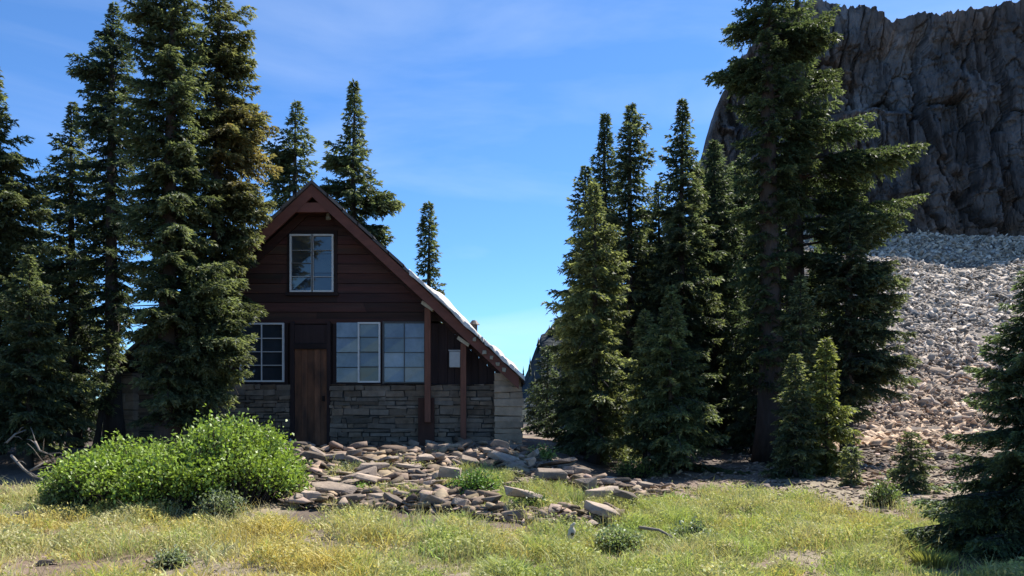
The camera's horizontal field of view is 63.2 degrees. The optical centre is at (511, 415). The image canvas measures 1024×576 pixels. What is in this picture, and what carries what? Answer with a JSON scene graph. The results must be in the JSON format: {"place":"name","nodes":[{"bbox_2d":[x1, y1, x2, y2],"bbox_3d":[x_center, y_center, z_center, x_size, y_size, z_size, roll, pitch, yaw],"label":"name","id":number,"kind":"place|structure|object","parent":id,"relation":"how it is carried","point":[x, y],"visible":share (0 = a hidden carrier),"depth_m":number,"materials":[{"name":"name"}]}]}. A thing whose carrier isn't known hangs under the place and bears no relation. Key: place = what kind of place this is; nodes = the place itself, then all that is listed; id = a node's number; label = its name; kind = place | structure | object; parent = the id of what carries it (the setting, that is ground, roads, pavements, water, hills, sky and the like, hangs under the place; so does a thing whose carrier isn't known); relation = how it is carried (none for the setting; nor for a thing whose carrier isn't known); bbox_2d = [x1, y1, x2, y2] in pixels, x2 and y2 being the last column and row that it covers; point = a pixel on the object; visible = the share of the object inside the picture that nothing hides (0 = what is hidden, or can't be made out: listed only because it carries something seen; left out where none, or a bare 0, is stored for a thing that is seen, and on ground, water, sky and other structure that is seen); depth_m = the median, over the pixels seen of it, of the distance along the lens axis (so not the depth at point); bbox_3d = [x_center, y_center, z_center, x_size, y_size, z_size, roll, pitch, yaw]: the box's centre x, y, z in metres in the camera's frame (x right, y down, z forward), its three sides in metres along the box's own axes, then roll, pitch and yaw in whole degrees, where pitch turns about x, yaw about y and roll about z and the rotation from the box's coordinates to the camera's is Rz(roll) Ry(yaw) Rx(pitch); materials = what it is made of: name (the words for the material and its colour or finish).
{"place":"outdoors","nodes":[
{"label":"outdoors","id":0,"kind":"place"},
{"bbox_2d":[0,0,1018,397],"label":"sky","id":1,"kind":"structure","parent":0,"point":[486,112],"materials":[{"name":"blue"}]},
{"bbox_2d":[0,449,1023,575],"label":"meadow grass","id":2,"kind":"structure","parent":0,"point":[679,569],"depth_m":8.10,"materials":[{"name":"plant"}]},
{"bbox_2d":[10,455,55,479],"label":"dead branch","id":3,"kind":"object","parent":2,"relation":"on","point":[20,465],"visible":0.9,"depth_m":11.99,"materials":[{"name":"grey wood"}]},
{"bbox_2d":[0,236,1023,575],"bbox_3d":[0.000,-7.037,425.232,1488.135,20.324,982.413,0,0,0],"label":"ground","id":4,"kind":"structure","parent":0,"point":[10,468],"depth_m":12.50,"materials":[{"name":"soil"}]},
{"bbox_2d":[0,66,63,454],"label":"fir tree","id":5,"kind":"object","parent":4,"relation":"on","point":[17,197],"visible":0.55,"depth_m":15.12,"materials":[{"name":"green plant"}]},
{"bbox_2d":[12,184,88,439],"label":"fir tree","id":6,"kind":"object","parent":4,"relation":"on","point":[43,231],"depth_m":22.41,"materials":[{"name":"green plant"}]},
{"bbox_2d":[0,254,110,467],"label":"fir tree","id":7,"kind":"object","parent":4,"relation":"on","point":[39,407],"visible":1,"depth_m":14.09,"materials":[{"name":"green plant"}]},
{"bbox_2d":[28,475,88,508],"bbox_3d":[-5.572,0.943,10.439,0.892,0.590,0.869,0,0,0],"label":"bush","id":8,"kind":"object","parent":4,"relation":"on","point":[55,497],"visible":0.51,"depth_m":10.24,"materials":[{"name":"green plant"}]},
{"bbox_2d":[22,102,105,446],"bbox_3d":[-9.277,-2.932,17.453,1.971,7.247,2.098,0,0,0],"label":"fir tree","id":9,"kind":"object","parent":4,"relation":"on","point":[78,334],"visible":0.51,"depth_m":17.22,"materials":[{"name":"green plant"}]},
{"bbox_2d":[52,329,104,440],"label":"fir tree","id":10,"kind":"object","parent":4,"relation":"on","point":[86,435],"visible":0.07,"depth_m":20.85,"materials":[{"name":"green plant"}]},
{"bbox_2d":[61,2,149,448],"bbox_3d":[-7.967,-3.716,16.441,1.814,8.840,1.748,0,0,0],"label":"fir tree","id":11,"kind":"object","parent":4,"relation":"on","point":[97,76],"visible":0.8,"depth_m":16.25,"materials":[{"name":"green plant"}]},
{"bbox_2d":[83,329,128,449],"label":"fir tree","id":12,"kind":"object","parent":4,"relation":"on","point":[100,404],"visible":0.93,"depth_m":15.86,"materials":[{"name":"green plant"}]},
{"bbox_2d":[143,544,195,570],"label":"bush","id":13,"kind":"object","parent":4,"relation":"on","point":[175,557],"visible":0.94,"depth_m":7.34,"materials":[{"name":"green plant"}]},
{"bbox_2d":[33,404,314,512],"bbox_3d":[-4.378,0.528,10.901,3.582,1.390,2.732,0,0,0],"label":"green shrub","id":14,"kind":"object","parent":4,"relation":"on","point":[244,460],"visible":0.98,"depth_m":10.28,"materials":[{"name":"green plant"}]},
{"bbox_2d":[104,0,267,448],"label":"fir tree","id":15,"kind":"object","parent":4,"relation":"on","point":[205,317],"visible":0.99,"depth_m":14.32,"materials":[{"name":"green plant"}]},
{"bbox_2d":[187,485,252,518],"bbox_3d":[-3.444,1.050,9.776,0.750,0.456,0.785,0,0,0],"label":"bush","id":16,"kind":"object","parent":4,"relation":"on","point":[210,504],"visible":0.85,"depth_m":9.68,"materials":[{"name":"green plant"}]},
{"bbox_2d":[158,0,282,434],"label":"fir tree","id":17,"kind":"object","parent":4,"relation":"on","point":[243,204],"visible":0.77,"depth_m":15.40,"materials":[{"name":"green plant"}]},
{"bbox_2d":[255,100,320,216],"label":"fir tree","id":18,"kind":"object","parent":4,"relation":"on","point":[286,158],"visible":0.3,"depth_m":28.82,"materials":[{"name":"green plant"}]},
{"bbox_2d":[98,180,524,447],"bbox_3d":[-4.033,-1.806,21.122,8.581,5.899,8.956,0,0,0],"label":"cabin","id":19,"kind":"object","parent":4,"relation":"on","point":[357,341],"visible":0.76,"depth_m":17.25,"materials":[{"name":"wood"}]},
{"bbox_2d":[237,323,289,384],"bbox_3d":[-5.183,-1.327,17.285,1.098,1.384,0.130,0,0,0],"label":"window","id":20,"kind":"structure","parent":19,"relation":"in","point":[273,337],"depth_m":17.27,"materials":[{"name":"glass"}]},
{"bbox_2d":[295,349,326,444],"bbox_3d":[-4.172,-0.386,17.273,0.673,1.996,0.115,0,0,0],"label":"door","id":21,"kind":"structure","parent":19,"relation":"in","point":[310,364],"depth_m":17.27,"materials":[{"name":"brown wood"}]},
{"bbox_2d":[285,230,338,295],"bbox_3d":[-4.152,-3.177,17.285,1.085,1.358,0.130,0,0,0],"label":"window","id":22,"kind":"structure","parent":19,"relation":"in","point":[312,256],"depth_m":17.27,"materials":[{"name":"white paint"}]},
{"bbox_2d":[332,318,384,385],"bbox_3d":[-3.187,-1.327,17.285,1.098,1.411,0.130,0,0,0],"label":"window","id":23,"kind":"structure","parent":19,"relation":"in","point":[346,344],"depth_m":17.27,"materials":[{"name":"glass"}]},
{"bbox_2d":[382,321,423,383],"bbox_3d":[-2.239,-1.317,17.261,0.885,1.291,0.078,0,0,0],"label":"window","id":24,"kind":"structure","parent":19,"relation":"in","point":[402,342],"depth_m":17.27,"materials":[{"name":"glass"}]},
{"bbox_2d":[328,458,365,470],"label":"bush","id":25,"kind":"object","parent":4,"relation":"on","point":[358,463],"visible":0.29,"depth_m":13.35,"materials":[{"name":"green plant"}]},
{"bbox_2d":[342,466,376,478],"bbox_3d":[-2.252,0.920,12.374,0.534,0.269,0.255,-10,-4,-17],"label":"stone","id":26,"kind":"object","parent":4,"relation":"on","point":[372,471],"visible":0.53,"depth_m":12.34,"materials":[{"name":"stone"}]},
{"bbox_2d":[319,78,406,247],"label":"fir tree","id":27,"kind":"object","parent":4,"relation":"on","point":[379,203],"visible":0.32,"depth_m":26.79,"materials":[{"name":"green plant"}]},
{"bbox_2d":[414,200,445,322],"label":"spire fir","id":28,"kind":"object","parent":4,"relation":"on","point":[430,227],"visible":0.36,"depth_m":33.87,"materials":[{"name":"green plant"}]},
{"bbox_2d":[420,492,453,507],"bbox_3d":[-0.881,1.075,10.440,0.558,0.233,0.281,0,0,-11],"label":"stone","id":29,"kind":"object","parent":4,"relation":"on","point":[429,498],"visible":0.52,"depth_m":10.31,"materials":[{"name":"stone"}]},
{"bbox_2d":[278,436,672,524],"bbox_3d":[-0.690,0.830,13.271,5.983,0.866,8.190,0,0,-17],"label":"rubble debris","id":30,"kind":"object","parent":4,"relation":"on","point":[396,474],"visible":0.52,"depth_m":12.39,"materials":[{"name":"stone"}]},
{"bbox_2d":[283,441,310,447],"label":"stone","id":31,"kind":"object","parent":30,"relation":"on","point":[295,444],"visible":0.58,"depth_m":14.94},
{"bbox_2d":[292,493,305,498],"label":"stone","id":32,"kind":"object","parent":30,"relation":"on","point":[296,495],"visible":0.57,"depth_m":10.31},
{"bbox_2d":[300,490,321,498],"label":"stone","id":33,"kind":"object","parent":32,"relation":"on","point":[310,494],"visible":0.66,"depth_m":10.40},
{"bbox_2d":[300,451,324,458],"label":"stone","id":34,"kind":"object","parent":30,"relation":"on","point":[311,454],"visible":0.99,"depth_m":13.96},
{"bbox_2d":[320,453,345,459],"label":"stone","id":35,"kind":"object","parent":30,"relation":"on","point":[341,456],"visible":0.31,"depth_m":14.13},
{"bbox_2d":[345,449,361,455],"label":"stone","id":36,"kind":"object","parent":35,"relation":"on","point":[355,452],"visible":0.78,"depth_m":14.03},
{"bbox_2d":[310,481,357,493],"bbox_3d":[-2.408,0.961,11.185,0.662,0.086,0.282,6,20,9],"label":"stone","id":37,"kind":"object","parent":30,"relation":"on","point":[326,486],"visible":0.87,"depth_m":11.12,"materials":[{"name":"stone"}]},
{"bbox_2d":[337,494,365,501],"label":"stone","id":38,"kind":"object","parent":30,"relation":"on","point":[354,497],"visible":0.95,"depth_m":10.43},
{"bbox_2d":[345,455,366,463],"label":"stone","id":39,"kind":"object","parent":30,"relation":"on","point":[350,458],"visible":0.71,"depth_m":13.81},
{"bbox_2d":[351,473,380,482],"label":"stone","id":40,"kind":"object","parent":30,"relation":"on","point":[365,477],"visible":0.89,"depth_m":11.85,"materials":[{"name":"stone"}]},
{"bbox_2d":[357,462,389,469],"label":"stone","id":41,"kind":"object","parent":30,"relation":"on","point":[379,465],"visible":0.83,"depth_m":12.82,"materials":[{"name":"stone"}]},
{"bbox_2d":[378,456,398,461],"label":"stone","id":42,"kind":"object","parent":30,"relation":"on","point":[391,458],"visible":0.79,"depth_m":13.81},
{"bbox_2d":[383,492,404,504],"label":"stone","id":43,"kind":"object","parent":30,"relation":"on","point":[395,499],"visible":0.95,"depth_m":10.49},
{"bbox_2d":[395,463,421,468],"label":"stone","id":44,"kind":"object","parent":30,"relation":"on","point":[413,466],"visible":0.9,"depth_m":13.42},
{"bbox_2d":[416,453,434,460],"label":"stone","id":45,"kind":"object","parent":30,"relation":"on","point":[422,457],"visible":1,"depth_m":13.97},
{"bbox_2d":[438,466,461,477],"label":"stone","id":46,"kind":"object","parent":30,"relation":"on","point":[448,472],"visible":0.85,"depth_m":11.33,"materials":[{"name":"stone"}]},
{"bbox_2d":[459,454,478,466],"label":"stone","id":47,"kind":"object","parent":30,"relation":"on","point":[464,458],"visible":0.77,"depth_m":14.02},
{"bbox_2d":[481,495,501,502],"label":"stone","id":48,"kind":"object","parent":30,"relation":"on","point":[493,499],"visible":0.94,"depth_m":10.07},
{"bbox_2d":[488,446,511,449],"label":"stone","id":49,"kind":"object","parent":30,"relation":"on","point":[493,448],"visible":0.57,"depth_m":14.88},
{"bbox_2d":[490,440,508,448],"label":"stone","id":50,"kind":"object","parent":49,"relation":"on","point":[496,443],"visible":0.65,"depth_m":14.89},
{"bbox_2d":[487,450,518,462],"bbox_3d":[-0.163,0.710,14.379,0.643,0.115,0.331,18,18,14],"label":"stone","id":51,"kind":"object","parent":30,"relation":"on","point":[496,455],"visible":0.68,"depth_m":14.31,"materials":[{"name":"stone"}]},
{"bbox_2d":[497,509,527,520],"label":"stone","id":52,"kind":"object","parent":30,"relation":"on","point":[517,513],"visible":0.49,"depth_m":9.70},
{"bbox_2d":[504,486,542,498],"bbox_3d":[0.136,0.940,10.204,0.467,0.180,0.208,0,0,-24],"label":"stone","id":53,"kind":"object","parent":30,"relation":"on","point":[514,492],"visible":0.96,"depth_m":10.11,"materials":[{"name":"stone"}]},
{"bbox_2d":[534,468,567,478],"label":"stone","id":54,"kind":"object","parent":30,"relation":"on","point":[549,473],"visible":0.91,"depth_m":12.13,"materials":[{"name":"stone"}]},
{"bbox_2d":[540,457,577,466],"bbox_3d":[0.759,0.740,13.487,0.639,0.111,0.355,-7,-4,25],"label":"stone","id":55,"kind":"object","parent":30,"relation":"on","point":[563,461],"visible":1,"depth_m":13.41,"materials":[{"name":"stone"}]},
{"bbox_2d":[573,467,590,474],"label":"stone","id":56,"kind":"object","parent":30,"relation":"on","point":[578,470],"visible":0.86,"depth_m":12.71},
{"bbox_2d":[583,500,619,517],"bbox_3d":[1.039,1.092,9.701,0.477,0.113,0.303,13,7,29],"label":"stone","id":57,"kind":"object","parent":30,"relation":"on","point":[596,508],"visible":0.96,"depth_m":9.60,"materials":[{"name":"stone"}]},
{"bbox_2d":[613,488,637,500],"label":"stone","id":58,"kind":"object","parent":30,"relation":"on","point":[622,493],"visible":0.89,"depth_m":10.60,"materials":[{"name":"stone"}]},
{"bbox_2d":[447,461,503,494],"bbox_3d":[-0.517,0.902,11.305,0.807,0.556,0.839,0,0,28],"label":"bush","id":59,"kind":"object","parent":4,"relation":"on","point":[474,481],"visible":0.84,"depth_m":11.18,"materials":[{"name":"green plant"}]},
{"bbox_2d":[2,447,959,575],"bbox_3d":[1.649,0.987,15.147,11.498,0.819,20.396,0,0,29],"label":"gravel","id":60,"kind":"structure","parent":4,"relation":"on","point":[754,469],"depth_m":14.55,"materials":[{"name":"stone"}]},
{"bbox_2d":[0,464,1019,575],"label":"meadow weeds","id":61,"kind":"object","parent":4,"relation":"on","point":[214,553],"visible":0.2,"depth_m":8.09,"materials":[{"name":"green plant"}]},
{"bbox_2d":[508,488,550,507],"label":"bush","id":62,"kind":"object","parent":4,"relation":"on","point":[533,501],"visible":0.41,"depth_m":10.18,"materials":[{"name":"green plant"}]},
{"bbox_2d":[524,381,545,434],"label":"fir tree","id":63,"kind":"object","parent":4,"relation":"on","point":[533,408],"visible":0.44,"depth_m":34.90,"materials":[{"name":"green plant"}]},
{"bbox_2d":[521,345,562,437],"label":"fir tree","id":64,"kind":"object","parent":4,"relation":"on","point":[544,362],"visible":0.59,"depth_m":30.89,"materials":[{"name":"green plant"}]},
{"bbox_2d":[526,442,559,460],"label":"plant","id":65,"kind":"object","parent":4,"relation":"on","point":[544,453],"visible":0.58,"depth_m":14.69,"materials":[{"name":"green plant"}]},
{"bbox_2d":[540,297,580,439],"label":"fir tree","id":66,"kind":"object","parent":4,"relation":"on","point":[552,418],"visible":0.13,"depth_m":24.95,"materials":[{"name":"green plant"}]},
{"bbox_2d":[567,522,575,540],"bbox_3d":[0.578,1.184,7.997,0.080,0.331,0.089,0,0,-39],"label":"wood stub","id":67,"kind":"object","parent":4,"relation":"on","point":[571,530],"visible":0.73,"depth_m":7.98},
{"bbox_2d":[560,489,591,503],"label":"grass tuft","id":68,"kind":"object","parent":4,"relation":"on","point":[579,497],"visible":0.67,"depth_m":10.76,"materials":[{"name":"plant"}]},
{"bbox_2d":[574,477,596,490],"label":"stone","id":69,"kind":"object","parent":4,"relation":"on","point":[591,482],"visible":0.68,"depth_m":12.02,"materials":[{"name":"stone"}]},
{"bbox_2d":[545,165,626,455],"bbox_3d":[1.642,-2.522,20.033,1.912,7.031,1.813,0,0,37],"label":"fir tree","id":70,"kind":"object","parent":4,"relation":"on","point":[574,223],"visible":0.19,"depth_m":19.93,"materials":[{"name":"green plant"}]},
{"bbox_2d":[541,181,643,466],"bbox_3d":[1.719,-1.852,17.448,2.288,6.120,2.598,0,0,0],"label":"fir tree","id":71,"kind":"object","parent":4,"relation":"on","point":[591,395],"visible":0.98,"depth_m":17.23,"materials":[{"name":"green plant"}]},
{"bbox_2d":[584,486,618,497],"bbox_3d":[1.229,1.025,11.284,0.548,0.106,0.363,-4,3,-36],"label":"stone","id":72,"kind":"object","parent":4,"relation":"on","point":[602,490],"visible":0.65,"depth_m":11.15,"materials":[{"name":"stone"}]},
{"bbox_2d":[570,112,641,430],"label":"fir tree","id":73,"kind":"object","parent":4,"relation":"on","point":[605,136],"visible":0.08,"depth_m":22.89,"materials":[{"name":"green plant"}]},
{"bbox_2d":[587,518,648,554],"bbox_3d":[1.054,1.211,8.203,0.644,0.436,0.678,0,0,0],"label":"bush","id":74,"kind":"object","parent":4,"relation":"on","point":[615,541],"visible":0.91,"depth_m":8.10,"materials":[{"name":"green plant"}]},
{"bbox_2d":[602,102,668,451],"bbox_3d":[3.015,-3.455,21.571,2.376,9.277,2.225,0,0,0],"label":"fir tree","id":75,"kind":"object","parent":4,"relation":"on","point":[627,198],"visible":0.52,"depth_m":21.32,"materials":[{"name":"green plant"}]},
{"bbox_2d":[609,309,665,462],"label":"young fir","id":76,"kind":"object","parent":4,"relation":"on","point":[635,420],"visible":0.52,"depth_m":16.21,"materials":[{"name":"green plant"}]},
{"bbox_2d":[609,454,669,478],"bbox_3d":[2.369,0.982,15.646,1.218,0.498,1.107,0,0,-41],"label":"bush","id":77,"kind":"object","parent":4,"relation":"on","point":[628,470],"visible":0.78,"depth_m":15.50,"materials":[{"name":"green plant"}]},
{"bbox_2d":[625,209,663,365],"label":"fir tree","id":78,"kind":"object","parent":4,"relation":"on","point":[650,239],"visible":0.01,"depth_m":25.79,"materials":[{"name":"green plant"}]},
{"bbox_2d":[639,526,676,539],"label":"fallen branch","id":79,"kind":"object","parent":4,"relation":"on","point":[653,529],"visible":0.76,"depth_m":8.64,"materials":[{"name":"grey wood"}]},
{"bbox_2d":[634,180,686,353],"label":"fir tree","id":80,"kind":"object","parent":4,"relation":"on","point":[657,185],"visible":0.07,"depth_m":25.37,"materials":[{"name":"green plant"}]},
{"bbox_2d":[632,97,728,435],"bbox_3d":[4.252,-3.526,20.988,2.570,8.986,2.514,0,0,0],"label":"fir tree","id":81,"kind":"object","parent":4,"relation":"on","point":[678,248],"visible":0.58,"depth_m":20.78,"materials":[{"name":"green plant"}]},
{"bbox_2d":[664,512,717,541],"bbox_3d":[1.873,1.218,8.676,0.517,0.434,0.533,0,0,44],"label":"bush","id":82,"kind":"object","parent":4,"relation":"on","point":[683,528],"visible":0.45,"depth_m":8.65,"materials":[{"name":"green plant"}]},
{"bbox_2d":[630,284,752,477],"bbox_3d":[3.193,-0.508,15.614,2.138,3.954,1.953,0,0,-44],"label":"young fir","id":83,"kind":"object","parent":4,"relation":"on","point":[669,416],"visible":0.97,"depth_m":15.38,"materials":[{"name":"green plant"}]},
{"bbox_2d":[674,165,725,443],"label":"fir tree","id":84,"kind":"object","parent":4,"relation":"on","point":[702,177],"visible":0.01,"depth_m":24.38,"materials":[{"name":"green plant"}]},
{"bbox_2d":[686,139,751,448],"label":"fir tree","id":85,"kind":"object","parent":4,"relation":"on","point":[725,264],"visible":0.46,"depth_m":22.69,"materials":[{"name":"green plant"}]},
{"bbox_2d":[701,296,752,448],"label":"fir tree","id":86,"kind":"object","parent":4,"relation":"on","point":[721,386],"visible":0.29,"depth_m":21.91,"materials":[{"name":"green plant"}]},
{"bbox_2d":[716,253,758,453],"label":"fir tree","id":87,"kind":"object","parent":4,"relation":"on","point":[743,424],"visible":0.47,"depth_m":20.38,"materials":[{"name":"green plant"}]},
{"bbox_2d":[718,153,784,446],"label":"fir tree","id":88,"kind":"object","parent":4,"relation":"on","point":[740,160],"visible":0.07,"depth_m":24.84,"materials":[{"name":"green plant"}]},
{"bbox_2d":[701,0,843,463],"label":"giant fir","id":89,"kind":"object","parent":4,"relation":"on","point":[804,40],"visible":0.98,"depth_m":18.29,"materials":[{"name":"green plant"}]},
{"bbox_2d":[758,352,830,479],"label":"sapling","id":90,"kind":"object","parent":4,"relation":"on","point":[796,452],"visible":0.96,"depth_m":14.91,"materials":[{"name":"green plant"}]},
{"bbox_2d":[767,273,833,464],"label":"young fir","id":91,"kind":"object","parent":4,"relation":"on","point":[799,321],"visible":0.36,"depth_m":16.84,"materials":[{"name":"green plant"}]},
{"bbox_2d":[805,268,843,447],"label":"fir tree","id":92,"kind":"object","parent":4,"relation":"on","point":[817,317],"visible":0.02,"depth_m":21.41,"materials":[{"name":"green plant"}]},
{"bbox_2d":[801,336,864,477],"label":"sapling","id":93,"kind":"object","parent":4,"relation":"on","point":[833,459],"visible":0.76,"depth_m":15.18,"materials":[{"name":"green plant"}]},
{"bbox_2d":[806,228,868,421],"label":"fir tree","id":94,"kind":"object","parent":4,"relation":"on","point":[824,251],"visible":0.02,"depth_m":25.95,"materials":[{"name":"green plant"}]},
{"bbox_2d":[773,0,929,422],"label":"giant fir","id":95,"kind":"object","parent":4,"relation":"on","point":[853,166],"visible":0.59,"depth_m":18.82,"materials":[{"name":"green plant"}]},
{"bbox_2d":[837,445,866,486],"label":"sapling","id":96,"kind":"object","parent":4,"relation":"on","point":[852,479],"visible":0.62,"depth_m":13.87,"materials":[{"name":"green plant"}]},
{"bbox_2d":[803,205,922,463],"bbox_3d":[7.716,-1.759,18.308,2.666,5.639,2.205,0,0,0],"label":"fir tree","id":97,"kind":"object","parent":4,"relation":"on","point":[861,367],"visible":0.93,"depth_m":17.98,"materials":[{"name":"green plant"}]},
{"bbox_2d":[856,472,908,506],"bbox_3d":[4.991,1.029,11.233,0.736,0.544,0.677,0,0,0],"label":"bush","id":98,"kind":"object","parent":4,"relation":"on","point":[883,490],"visible":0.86,"depth_m":11.14,"materials":[{"name":"green plant"}]},
{"bbox_2d":[784,226,1023,448],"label":"scree stones","id":99,"kind":"object","parent":4,"relation":"on","point":[936,360],"visible":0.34,"depth_m":45.67,"materials":[{"name":"stone"}]},
{"bbox_2d":[885,430,949,494],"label":"sapling","id":100,"kind":"object","parent":4,"relation":"on","point":[913,479],"visible":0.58,"depth_m":12.81,"materials":[{"name":"green plant"}]},
{"bbox_2d":[835,439,1000,489],"bbox_3d":[9.397,0.950,20.256,4.578,0.536,16.090,0,0,31],"label":"slope debris","id":101,"kind":"object","parent":4,"relation":"on","point":[870,468],"visible":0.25,"depth_m":17.35,"materials":[{"name":"stone"}]},
{"bbox_2d":[904,546,958,568],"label":"grass tuft","id":102,"kind":"object","parent":4,"relation":"on","point":[938,559],"visible":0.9,"depth_m":7.58,"materials":[{"name":"plant"}]},
{"bbox_2d":[902,266,1023,564],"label":"fir tree","id":103,"kind":"object","parent":4,"relation":"on","point":[989,516],"visible":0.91,"depth_m":7.83,"materials":[{"name":"green plant"}]},
{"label":"stone","id":104,"kind":"object","parent":4,"relation":"on","visible":0},
{"bbox_2d":[451,497,469,505],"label":"stone","id":105,"kind":"object","parent":104,"relation":"on","point":[459,501],"visible":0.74,"depth_m":10.20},
{"bbox_2d":[521,283,621,423],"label":"hill","id":106,"kind":"structure","parent":0,"point":[544,340],"depth_m":141.34,"materials":[{"name":"stone"}]},
{"bbox_2d":[522,322,559,421],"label":"wood","id":107,"kind":"object","parent":106,"relation":"on","point":[537,351],"visible":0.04,"depth_m":138.77,"materials":[{"name":"plant"}]},
{"bbox_2d":[691,0,1023,236],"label":"cliff","id":108,"kind":"structure","parent":0,"point":[948,86],"depth_m":72.92,"materials":[{"name":"stone"}]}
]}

